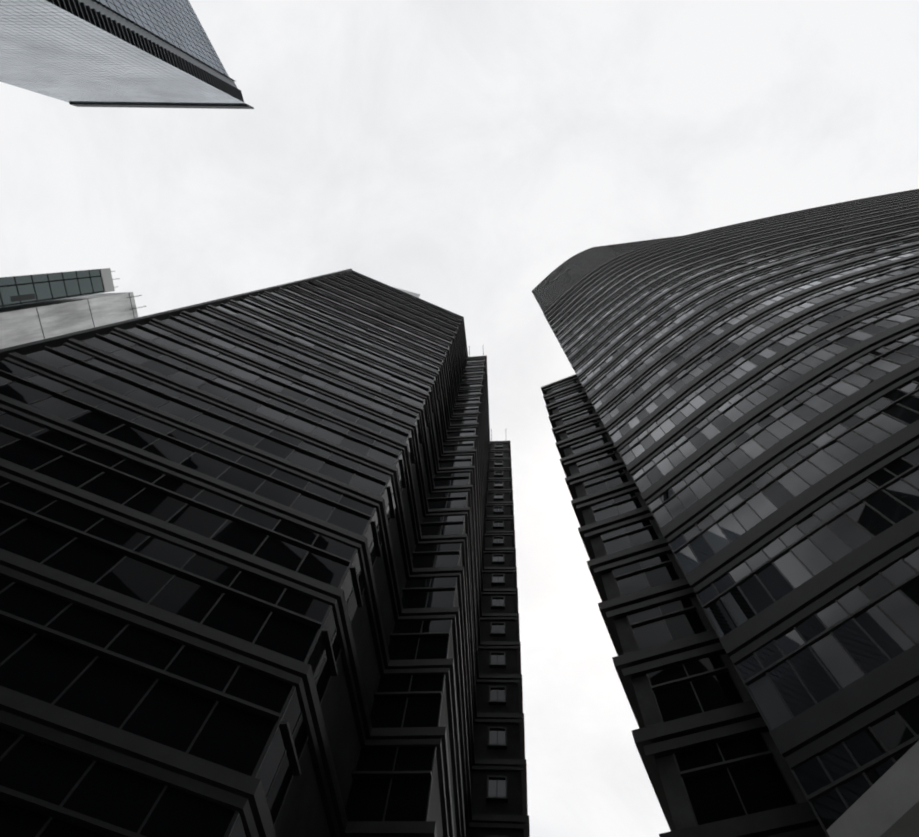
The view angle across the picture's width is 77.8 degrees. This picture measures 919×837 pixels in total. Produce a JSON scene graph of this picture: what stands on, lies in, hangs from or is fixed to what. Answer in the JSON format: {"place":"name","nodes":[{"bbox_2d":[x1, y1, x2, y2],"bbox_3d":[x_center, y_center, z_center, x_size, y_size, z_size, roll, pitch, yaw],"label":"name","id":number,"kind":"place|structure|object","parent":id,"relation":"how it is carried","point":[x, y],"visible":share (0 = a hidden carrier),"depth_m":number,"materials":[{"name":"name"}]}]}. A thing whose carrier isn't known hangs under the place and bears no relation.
{"place":"outdoors","nodes":[
{"label":"outdoors","id":0,"kind":"place"},
{"bbox_2d":[0,268,145,348],"bbox_3d":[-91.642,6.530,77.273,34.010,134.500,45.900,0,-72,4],"label":"tower","id":1,"kind":"structure","parent":0,"point":[35,307],"depth_m":106.81,"materials":[{"name":"concrete"}]},
{"bbox_2d":[0,0,253,108],"bbox_3d":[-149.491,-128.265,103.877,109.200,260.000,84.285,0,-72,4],"label":"tower","id":2,"kind":"structure","parent":0,"point":[127,53],"depth_m":184.81,"materials":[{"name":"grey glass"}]},
{"bbox_2d":[0,269,529,836],"bbox_3d":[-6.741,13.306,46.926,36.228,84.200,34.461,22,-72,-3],"label":"tower","id":3,"kind":"structure","parent":0,"point":[258,571],"depth_m":19.98,"materials":[{"name":"black glass"}]},
{"bbox_2d":[0,0,918,836],"label":"sky","id":4,"kind":"structure","parent":0,"point":[454,154],"materials":[{"name":"white"}]},
{"label":"ground","id":5,"kind":"structure","parent":0,"visible":0},
{"bbox_2d":[532,189,918,836],"bbox_3d":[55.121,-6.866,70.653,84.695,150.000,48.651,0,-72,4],"label":"tower","id":6,"kind":"structure","parent":5,"relation":"on","point":[752,389],"depth_m":26.43,"materials":[{"name":"black glass"}]},
{"bbox_2d":[541,374,826,836],"bbox_3d":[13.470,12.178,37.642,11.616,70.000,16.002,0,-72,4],"label":"tower wing","id":7,"kind":"structure","parent":6,"relation":"attached to","point":[715,763],"depth_m":23.80,"materials":[{"name":"black glass"}]},
{"bbox_2d":[826,741,918,836],"bbox_3d":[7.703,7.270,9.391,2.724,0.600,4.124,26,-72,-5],"label":"canopy","id":8,"kind":"object","parent":6,"relation":"attached to","point":[886,804],"visible":1,"depth_m":9.04,"materials":[{"name":"grey concrete"}]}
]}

